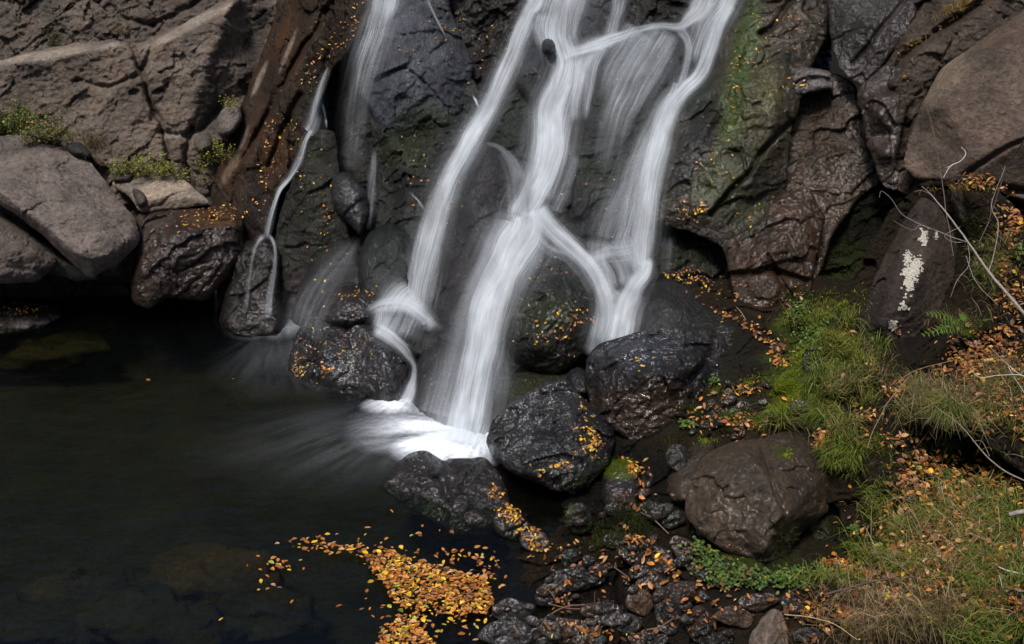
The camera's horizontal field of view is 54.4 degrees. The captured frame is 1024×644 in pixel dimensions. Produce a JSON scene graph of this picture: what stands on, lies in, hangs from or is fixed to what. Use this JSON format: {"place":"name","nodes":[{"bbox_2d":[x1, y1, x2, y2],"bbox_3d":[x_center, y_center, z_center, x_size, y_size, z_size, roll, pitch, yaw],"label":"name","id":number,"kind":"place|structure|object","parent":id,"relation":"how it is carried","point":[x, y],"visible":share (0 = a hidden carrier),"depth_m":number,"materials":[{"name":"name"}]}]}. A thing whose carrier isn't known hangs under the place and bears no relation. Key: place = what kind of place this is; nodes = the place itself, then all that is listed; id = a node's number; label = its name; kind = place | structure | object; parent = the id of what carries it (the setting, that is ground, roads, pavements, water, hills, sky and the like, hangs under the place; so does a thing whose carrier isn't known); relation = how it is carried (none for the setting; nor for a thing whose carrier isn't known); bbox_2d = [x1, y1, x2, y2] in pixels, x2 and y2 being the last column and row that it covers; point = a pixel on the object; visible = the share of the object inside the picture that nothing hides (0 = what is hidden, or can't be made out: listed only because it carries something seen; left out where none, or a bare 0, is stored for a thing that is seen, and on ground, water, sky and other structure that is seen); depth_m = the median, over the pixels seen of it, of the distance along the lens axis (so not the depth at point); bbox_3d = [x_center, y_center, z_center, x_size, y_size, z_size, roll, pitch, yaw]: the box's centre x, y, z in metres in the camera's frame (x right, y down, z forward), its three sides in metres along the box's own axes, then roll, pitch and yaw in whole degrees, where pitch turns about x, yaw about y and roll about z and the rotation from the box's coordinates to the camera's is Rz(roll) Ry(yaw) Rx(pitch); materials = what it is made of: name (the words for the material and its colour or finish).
{"place":"outdoors","nodes":[
{"label":"outdoors","id":0,"kind":"place"},
{"bbox_2d":[0,0,223,60],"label":"cliff","id":1,"kind":"structure","parent":0,"point":[24,24],"depth_m":12.09,"materials":[{"name":"stone"}]},
{"bbox_2d":[0,0,276,298],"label":"cliff","id":2,"kind":"structure","parent":0,"point":[164,90],"depth_m":11.13,"materials":[{"name":"stone"}]},
{"bbox_2d":[0,89,39,136],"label":"shrub","id":3,"kind":"object","parent":2,"relation":"on","point":[9,129],"visible":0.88,"depth_m":10.96,"materials":[{"name":"green plant"}]},
{"bbox_2d":[0,213,56,282],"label":"boulder","id":4,"kind":"object","parent":2,"relation":"on","point":[25,256],"visible":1,"depth_m":10.14,"materials":[{"name":"stone"}]},
{"bbox_2d":[1,213,98,280],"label":"rock","id":5,"kind":"object","parent":2,"relation":"on","point":[66,269],"visible":0.38,"depth_m":10.50,"materials":[{"name":"stone"}]},
{"bbox_2d":[0,135,139,277],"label":"boulder","id":6,"kind":"object","parent":2,"relation":"on","point":[70,207],"visible":1,"depth_m":10.24,"materials":[{"name":"stone"}]},
{"bbox_2d":[14,112,66,145],"bbox_3d":[-5.108,-2.063,10.768,0.526,0.393,0.359,-12,28,-25],"label":"shrub","id":7,"kind":"object","parent":6,"relation":"on","point":[44,135],"visible":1,"depth_m":10.78,"materials":[{"name":"green plant"}]},
{"bbox_2d":[66,142,90,158],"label":"stone","id":8,"kind":"object","parent":2,"relation":"on","point":[73,149],"visible":0.98,"depth_m":10.84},
{"bbox_2d":[194,133,212,151],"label":"stone","id":9,"kind":"object","parent":2,"relation":"on","point":[203,141],"visible":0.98,"depth_m":11.00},
{"bbox_2d":[216,104,241,135],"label":"stone","id":10,"kind":"object","parent":2,"relation":"on","point":[228,120],"visible":0.99,"depth_m":10.99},
{"bbox_2d":[0,290,569,643],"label":"water","id":11,"kind":"structure","parent":0,"point":[180,490],"depth_m":7.74,"materials":[{"name":"black liquid"}]},
{"bbox_2d":[0,301,61,328],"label":"rock","id":12,"kind":"object","parent":11,"relation":"in","point":[29,319],"visible":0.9,"depth_m":10.69,"materials":[{"name":"stone"}]},
{"bbox_2d":[130,204,243,308],"bbox_3d":[-3.621,-0.794,11.161,1.246,1.093,1.870,-7,26,-14],"label":"boulder","id":13,"kind":"object","parent":11,"relation":"in","point":[190,261],"visible":0.98,"depth_m":10.43,"materials":[{"name":"stone"}]},
{"bbox_2d":[112,174,208,211],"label":"rock","id":14,"kind":"object","parent":13,"relation":"on","point":[166,192],"visible":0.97,"depth_m":10.82,"materials":[{"name":"stone"}]},
{"bbox_2d":[108,146,176,179],"bbox_3d":[-4.041,-1.725,10.867,0.778,0.418,0.427,0,25,0],"label":"shrub","id":15,"kind":"object","parent":14,"relation":"on","point":[157,169],"visible":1,"depth_m":10.90,"materials":[{"name":"green plant"}]},
{"bbox_2d":[291,239,359,326],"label":"boulder","id":16,"kind":"object","parent":11,"relation":"in","point":[341,270],"visible":0.59,"depth_m":10.41,"materials":[{"name":"stone"}]},
{"bbox_2d":[288,312,412,401],"bbox_3d":[-1.483,0.385,9.687,1.561,0.842,1.048,14,28,27],"label":"boulder","id":17,"kind":"object","parent":11,"relation":"in","point":[383,371],"visible":0.88,"depth_m":9.30,"materials":[{"name":"stone"}]},
{"bbox_2d":[316,285,376,326],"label":"boulder","id":18,"kind":"object","parent":17,"relation":"on","point":[338,311],"visible":1,"depth_m":9.59,"materials":[{"name":"stone"}]},
{"bbox_2d":[384,310,418,338],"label":"rock","id":19,"kind":"object","parent":17,"relation":"on","point":[400,324],"visible":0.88,"depth_m":9.56,"materials":[{"name":"stone"}]},
{"bbox_2d":[0,2,804,556],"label":"leaf litter","id":20,"kind":"object","parent":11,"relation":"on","point":[592,448],"visible":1,"depth_m":9.37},
{"bbox_2d":[359,545,496,643],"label":"floating leaves","id":21,"kind":"object","parent":11,"relation":"on","point":[386,569],"visible":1,"depth_m":6.67,"materials":[{"name":"orange plant"}]},
{"bbox_2d":[383,450,508,514],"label":"boulder","id":22,"kind":"object","parent":11,"relation":"in","point":[462,484],"visible":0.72,"depth_m":7.85,"materials":[{"name":"stone"}]},
{"bbox_2d":[211,0,372,308],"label":"cliff","id":23,"kind":"structure","parent":0,"point":[297,35],"depth_m":11.06,"materials":[{"name":"brown stone"}]},
{"bbox_2d":[193,133,236,172],"bbox_3d":[-3.289,-1.862,11.055,0.472,0.427,0.343,0,25,0],"label":"shrub","id":24,"kind":"object","parent":23,"relation":"on","point":[218,153],"visible":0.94,"depth_m":11.07,"materials":[{"name":"green plant"}]},
{"bbox_2d":[274,129,350,318],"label":"cliff","id":25,"kind":"structure","parent":0,"point":[298,231],"depth_m":10.77,"materials":[{"name":"stone"}]},
{"bbox_2d":[356,0,473,136],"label":"cliff","id":26,"kind":"structure","parent":0,"point":[400,92],"depth_m":10.95,"materials":[{"name":"stone"}]},
{"bbox_2d":[407,255,430,312],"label":"cliff","id":27,"kind":"structure","parent":0,"point":[422,285],"depth_m":10.00,"materials":[{"name":"liquid"}]},
{"bbox_2d":[370,79,496,315],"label":"cliff","id":28,"kind":"structure","parent":0,"point":[399,194],"depth_m":10.62,"materials":[{"name":"stone"}]},
{"bbox_2d":[428,144,524,348],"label":"cliff","id":29,"kind":"structure","parent":0,"point":[489,190],"depth_m":9.83,"materials":[{"name":"stone"}]},
{"bbox_2d":[478,90,549,195],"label":"cliff","id":30,"kind":"structure","parent":0,"point":[512,129],"depth_m":10.64,"materials":[{"name":"stone"}]},
{"bbox_2d":[515,48,548,103],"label":"cliff","id":31,"kind":"structure","parent":0,"point":[531,70],"depth_m":10.76,"materials":[{"name":"stone"}]},
{"bbox_2d":[266,0,831,376],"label":"cliff","id":32,"kind":"structure","parent":0,"point":[343,111],"depth_m":11.33,"materials":[{"name":"stone"}]},
{"bbox_2d":[219,239,281,337],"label":"rock","id":33,"kind":"object","parent":32,"relation":"on","point":[251,306],"visible":0.94,"depth_m":10.47,"materials":[{"name":"stone"}]},
{"bbox_2d":[330,172,367,235],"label":"rock","id":34,"kind":"object","parent":32,"relation":"on","point":[348,196],"visible":1,"depth_m":10.60,"materials":[{"name":"stone"}]},
{"bbox_2d":[358,222,414,311],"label":"rock","id":35,"kind":"object","parent":32,"relation":"on","point":[386,264],"visible":0.85,"depth_m":10.04,"materials":[{"name":"stone"}]},
{"bbox_2d":[400,330,440,357],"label":"rock","id":36,"kind":"object","parent":32,"relation":"on","point":[414,345],"visible":0.7,"depth_m":9.45,"materials":[{"name":"stone"}]},
{"bbox_2d":[377,0,542,402],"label":"waterfall","id":37,"kind":"structure","parent":32,"relation":"on","point":[473,133],"depth_m":10.21,"materials":[{"name":"white liquid"}]},
{"bbox_2d":[448,0,614,443],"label":"waterfall","id":38,"kind":"structure","parent":32,"relation":"on","point":[494,290],"depth_m":9.49,"materials":[{"name":"white liquid"}]},
{"bbox_2d":[593,245,621,261],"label":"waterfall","id":39,"kind":"object","parent":32,"relation":"on","point":[606,253],"visible":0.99,"depth_m":9.68,"materials":[{"name":"liquid"}]},
{"bbox_2d":[608,260,632,290],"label":"rock","id":40,"kind":"object","parent":32,"relation":"on","point":[620,275],"visible":0.98,"depth_m":9.31,"materials":[{"name":"stone"}]},
{"bbox_2d":[602,0,732,337],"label":"waterfall","id":41,"kind":"structure","parent":32,"relation":"on","point":[625,305],"depth_m":9.82,"materials":[{"name":"white liquid"}]},
{"bbox_2d":[551,27,692,268],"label":"cliff","id":42,"kind":"structure","parent":0,"point":[631,86],"depth_m":10.31,"materials":[{"name":"stone"}]},
{"bbox_2d":[680,29,711,91],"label":"waterfall","id":43,"kind":"structure","parent":0,"point":[697,50],"depth_m":10.68,"materials":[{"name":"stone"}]},
{"bbox_2d":[650,0,828,259],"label":"cliff","id":44,"kind":"structure","parent":0,"point":[758,145],"depth_m":9.89,"materials":[{"name":"stone"}]},
{"bbox_2d":[510,180,1023,643],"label":"ground","id":45,"kind":"structure","parent":0,"point":[746,352],"depth_m":7.54,"materials":[{"name":"soil"}]},
{"bbox_2d":[410,339,500,434],"bbox_3d":[-0.478,0.711,9.203,0.945,0.824,1.572,0,25,0],"label":"boulder","id":46,"kind":"object","parent":45,"relation":"on","point":[438,376],"visible":0.61,"depth_m":8.95,"materials":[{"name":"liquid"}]},
{"bbox_2d":[477,620,541,643],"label":"rock","id":47,"kind":"object","parent":45,"relation":"on","point":[496,632],"visible":0.86,"depth_m":6.26,"materials":[{"name":"stone"}]},
{"bbox_2d":[493,506,527,536],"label":"rock","id":48,"kind":"object","parent":45,"relation":"on","point":[501,526],"visible":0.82,"depth_m":7.30,"materials":[{"name":"stone"}]},
{"bbox_2d":[492,597,530,619],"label":"rock","id":49,"kind":"object","parent":45,"relation":"on","point":[518,610],"visible":0.76,"depth_m":6.49,"materials":[{"name":"stone"}]},
{"bbox_2d":[0,0,1023,643],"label":"grass","id":50,"kind":"structure","parent":45,"relation":"on","point":[922,388],"depth_m":6.49,"materials":[{"name":"plant"}]},
{"bbox_2d":[825,575,921,595],"bbox_3d":[2.139,1.554,5.918,0.539,0.180,0.050,1,25,3],"label":"bare branch","id":51,"kind":"object","parent":50,"relation":"on","point":[851,586],"visible":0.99,"depth_m":5.94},
{"bbox_2d":[879,167,1023,314],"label":"bare branch","id":52,"kind":"object","parent":50,"relation":"on","point":[1014,301],"visible":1,"depth_m":7.09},
{"bbox_2d":[520,529,549,551],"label":"rock","id":53,"kind":"object","parent":45,"relation":"on","point":[525,544],"visible":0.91,"depth_m":7.11,"materials":[{"name":"stone"}]},
{"bbox_2d":[495,368,585,411],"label":"boulder","id":54,"kind":"object","parent":45,"relation":"on","point":[513,386],"visible":0.2,"depth_m":9.03,"materials":[{"name":"stone"}]},
{"bbox_2d":[566,367,587,395],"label":"rock","id":55,"kind":"object","parent":54,"relation":"on","point":[576,378],"visible":0.67,"depth_m":8.57,"materials":[{"name":"stone"}]},
{"bbox_2d":[486,379,614,490],"bbox_3d":[0.319,0.984,8.449,1.062,1.027,1.870,0,25,0],"label":"boulder","id":56,"kind":"object","parent":45,"relation":"on","point":[536,426],"visible":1,"depth_m":7.89,"materials":[{"name":"stone"}]},
{"bbox_2d":[534,593,567,605],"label":"rock","id":57,"kind":"object","parent":45,"relation":"on","point":[548,600],"visible":0.56,"depth_m":6.58,"materials":[{"name":"stone"}]},
{"bbox_2d":[503,247,603,374],"bbox_3d":[0.398,-0.111,9.687,0.960,1.074,1.744,0,25,0],"label":"boulder","id":58,"kind":"object","parent":45,"relation":"on","point":[533,299],"visible":0.96,"depth_m":9.13,"materials":[{"name":"stone"}]},
{"bbox_2d":[536,617,594,642],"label":"rock","id":59,"kind":"object","parent":45,"relation":"on","point":[557,625],"visible":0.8,"depth_m":6.13,"materials":[{"name":"stone"}]},
{"bbox_2d":[561,548,581,566],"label":"cobble","id":60,"kind":"object","parent":45,"relation":"on","point":[571,556],"visible":0.99,"depth_m":6.92,"materials":[{"name":"stone"}]},
{"bbox_2d":[544,565,605,592],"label":"rock","id":61,"kind":"object","parent":45,"relation":"on","point":[581,577],"visible":0.94,"depth_m":6.56,"materials":[{"name":"stone"}]},
{"bbox_2d":[565,507,592,533],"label":"rock","id":62,"kind":"object","parent":45,"relation":"on","point":[580,528],"visible":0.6,"depth_m":7.22,"materials":[{"name":"stone"}]},
{"bbox_2d":[566,503,585,519],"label":"cobble","id":63,"kind":"object","parent":62,"relation":"on","point":[579,511],"visible":0.98,"depth_m":7.17,"materials":[{"name":"stone"}]},
{"bbox_2d":[593,600,623,626],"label":"rock","id":64,"kind":"object","parent":45,"relation":"on","point":[610,607],"visible":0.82,"depth_m":6.21,"materials":[{"name":"stone"}]},
{"bbox_2d":[604,501,624,517],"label":"cobble","id":65,"kind":"object","parent":45,"relation":"on","point":[610,508],"visible":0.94,"depth_m":7.32,"materials":[{"name":"stone"}]},
{"bbox_2d":[601,458,639,512],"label":"rock","id":66,"kind":"object","parent":45,"relation":"on","point":[612,481],"visible":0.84,"depth_m":7.57,"materials":[{"name":"stone"}]},
{"bbox_2d":[610,489,634,508],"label":"cobble","id":67,"kind":"object","parent":45,"relation":"on","point":[626,496],"visible":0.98,"depth_m":7.34,"materials":[{"name":"stone"}]},
{"bbox_2d":[608,613,641,634],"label":"rock","id":68,"kind":"object","parent":45,"relation":"on","point":[634,625],"visible":0.62,"depth_m":6.22,"materials":[{"name":"stone"}]},
{"bbox_2d":[625,589,653,615],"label":"rock","id":69,"kind":"object","parent":45,"relation":"on","point":[639,602],"visible":0.91,"depth_m":6.41,"materials":[{"name":"stone"}]},
{"bbox_2d":[616,539,675,572],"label":"rock","id":70,"kind":"object","parent":45,"relation":"on","point":[627,556],"visible":0.65,"depth_m":6.73,"materials":[{"name":"stone"}]},
{"bbox_2d":[585,325,727,440],"bbox_3d":[1.343,0.502,8.783,1.443,1.124,1.772,0,25,0],"label":"boulder","id":71,"kind":"object","parent":45,"relation":"on","point":[630,400],"visible":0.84,"depth_m":8.11,"materials":[{"name":"stone"}]},
{"bbox_2d":[651,519,661,523],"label":"cobble","id":72,"kind":"object","parent":45,"relation":"on","point":[658,521],"visible":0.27,"depth_m":7.15,"materials":[{"name":"stone"}]},
{"bbox_2d":[650,503,673,519],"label":"cobble","id":73,"kind":"object","parent":72,"relation":"on","point":[662,511],"visible":0.99,"depth_m":7.08,"materials":[{"name":"stone"}]},
{"bbox_2d":[655,597,681,635],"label":"rock","id":74,"kind":"object","parent":45,"relation":"on","point":[663,613],"visible":0.91,"depth_m":6.21,"materials":[{"name":"stone"}]},
{"bbox_2d":[661,510,683,528],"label":"cobble","id":75,"kind":"object","parent":45,"relation":"on","point":[675,515],"visible":0.93,"depth_m":7.09,"materials":[{"name":"stone"}]},
{"bbox_2d":[640,281,705,330],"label":"boulder","id":76,"kind":"object","parent":45,"relation":"on","point":[664,304],"visible":0.66,"depth_m":9.00,"materials":[{"name":"stone"}]},
{"bbox_2d":[653,581,705,607],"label":"rock","id":77,"kind":"object","parent":45,"relation":"on","point":[677,594],"visible":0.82,"depth_m":6.30,"materials":[{"name":"stone"}]},
{"bbox_2d":[669,535,709,573],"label":"rock","id":78,"kind":"object","parent":45,"relation":"on","point":[674,541],"visible":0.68,"depth_m":6.61,"materials":[{"name":"stone"}]},
{"bbox_2d":[667,440,715,503],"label":"boulder","id":79,"kind":"object","parent":45,"relation":"on","point":[677,482],"visible":0.6,"depth_m":7.38,"materials":[{"name":"stone"}]},
{"bbox_2d":[666,444,690,470],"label":"rock","id":80,"kind":"object","parent":79,"relation":"on","point":[675,460],"visible":0.96,"depth_m":7.43,"materials":[{"name":"stone"}]},
{"bbox_2d":[685,605,716,642],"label":"rock","id":81,"kind":"object","parent":45,"relation":"on","point":[697,624],"visible":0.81,"depth_m":6.10,"materials":[{"name":"stone"}]},
{"bbox_2d":[692,306,736,345],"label":"boulder","id":82,"kind":"object","parent":45,"relation":"on","point":[707,316],"visible":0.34,"depth_m":8.87,"materials":[{"name":"stone"}]},
{"bbox_2d":[698,632,732,643],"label":"rock","id":83,"kind":"object","parent":45,"relation":"on","point":[715,638],"visible":0.99,"depth_m":6.03,"materials":[{"name":"stone"}]},
{"bbox_2d":[700,409,733,428],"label":"rock","id":84,"kind":"object","parent":45,"relation":"on","point":[706,424],"visible":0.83,"depth_m":7.79,"materials":[{"name":"stone"}]},
{"bbox_2d":[713,605,752,628],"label":"rock","id":85,"kind":"object","parent":45,"relation":"on","point":[740,617],"visible":0.99,"depth_m":6.14,"materials":[{"name":"stone"}]},
{"bbox_2d":[685,431,828,562],"bbox_3d":[1.902,1.296,7.494,1.005,1.185,2.039,15,29,29],"label":"boulder","id":86,"kind":"object","parent":45,"relation":"on","point":[747,497],"visible":0.97,"depth_m":6.76,"materials":[{"name":"stone"}]},
{"bbox_2d":[738,593,779,611],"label":"rock","id":87,"kind":"object","parent":45,"relation":"on","point":[757,602],"visible":0.98,"depth_m":6.22,"materials":[{"name":"stone"}]},
{"bbox_2d":[749,609,787,643],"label":"stone","id":88,"kind":"object","parent":45,"relation":"on","point":[764,629],"visible":0.99,"depth_m":5.94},
{"bbox_2d":[545,194,1003,586],"bbox_3d":[2.496,0.210,7.839,2.409,1.934,5.178,20,32,37],"label":"moss","id":89,"kind":"object","parent":45,"relation":"on","point":[791,386],"visible":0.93,"depth_m":7.80,"materials":[{"name":"plant"}]},
{"bbox_2d":[527,0,1023,643],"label":"leaf litter","id":90,"kind":"object","parent":45,"relation":"on","point":[905,476],"visible":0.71,"depth_m":6.61,"materials":[{"name":"plant"}]},
{"bbox_2d":[774,369,806,393],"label":"rock","id":91,"kind":"object","parent":45,"relation":"on","point":[796,377],"visible":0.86,"depth_m":7.82,"materials":[{"name":"stone"}]},
{"bbox_2d":[781,596,803,614],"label":"rock","id":92,"kind":"object","parent":45,"relation":"on","point":[785,601],"visible":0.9,"depth_m":6.14,"materials":[{"name":"stone"}]},
{"bbox_2d":[794,627,820,641],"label":"rock","id":93,"kind":"object","parent":45,"relation":"on","point":[809,630],"visible":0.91,"depth_m":5.94,"materials":[{"name":"stone"}]},
{"bbox_2d":[807,514,831,538],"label":"rock","id":94,"kind":"object","parent":45,"relation":"on","point":[819,526],"visible":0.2,"depth_m":7.10,"materials":[{"name":"stone"}]},
{"bbox_2d":[669,238,1023,643],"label":"ground plants","id":95,"kind":"object","parent":45,"relation":"on","point":[736,574],"visible":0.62,"depth_m":6.48,"materials":[{"name":"green plant"}]},
{"bbox_2d":[843,366,880,387],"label":"rock","id":96,"kind":"object","parent":45,"relation":"on","point":[866,375],"visible":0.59,"depth_m":7.63,"materials":[{"name":"stone"}]},
{"bbox_2d":[862,197,957,341],"bbox_3d":[3.618,-0.407,8.849,0.713,1.275,2.039,13,28,26],"label":"boulder","id":97,"kind":"object","parent":45,"relation":"on","point":[918,281],"visible":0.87,"depth_m":8.34,"materials":[{"name":"stone"}]},
{"bbox_2d":[921,310,990,337],"bbox_3d":[3.237,0.039,7.352,0.610,0.276,0.192,-7,26,-14],"label":"fern","id":98,"kind":"object","parent":45,"relation":"on","point":[964,318],"visible":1,"depth_m":7.38,"materials":[{"name":"green plant"}]},
{"bbox_2d":[906,359,1023,472],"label":"rock","id":99,"kind":"object","parent":45,"relation":"on","point":[999,451],"visible":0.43,"depth_m":6.65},
{"bbox_2d":[949,180,991,254],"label":"rock","id":100,"kind":"object","parent":45,"relation":"on","point":[954,200],"visible":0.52,"depth_m":8.55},
{"bbox_2d":[726,187,824,307],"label":"cliff","id":101,"kind":"structure","parent":0,"point":[759,264],"depth_m":9.22,"materials":[{"name":"stone"}]},
{"bbox_2d":[791,66,832,94],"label":"cliff","id":102,"kind":"structure","parent":0,"point":[817,80],"depth_m":9.94,"materials":[{"name":"stone"}]},
{"bbox_2d":[785,73,880,278],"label":"cliff","id":103,"kind":"structure","parent":0,"point":[831,160],"depth_m":9.98,"materials":[{"name":"stone"}]},
{"bbox_2d":[828,0,920,84],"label":"cliff","id":104,"kind":"structure","parent":0,"point":[866,35],"depth_m":9.83,"materials":[{"name":"stone"}]},
{"bbox_2d":[857,65,905,190],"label":"cliff","id":105,"kind":"structure","parent":0,"point":[881,105],"depth_m":9.46,"materials":[{"name":"stone"}]},
{"bbox_2d":[818,183,1023,280],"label":"cliff","id":106,"kind":"structure","parent":0,"point":[871,198],"depth_m":9.81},
{"bbox_2d":[859,0,1023,194],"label":"cliff","id":107,"kind":"structure","parent":0,"point":[931,56],"depth_m":9.47,"materials":[{"name":"stone"}]},
{"bbox_2d":[903,10,1023,202],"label":"cliff","id":108,"kind":"structure","parent":0,"point":[975,106],"depth_m":8.85,"materials":[{"name":"stone"}]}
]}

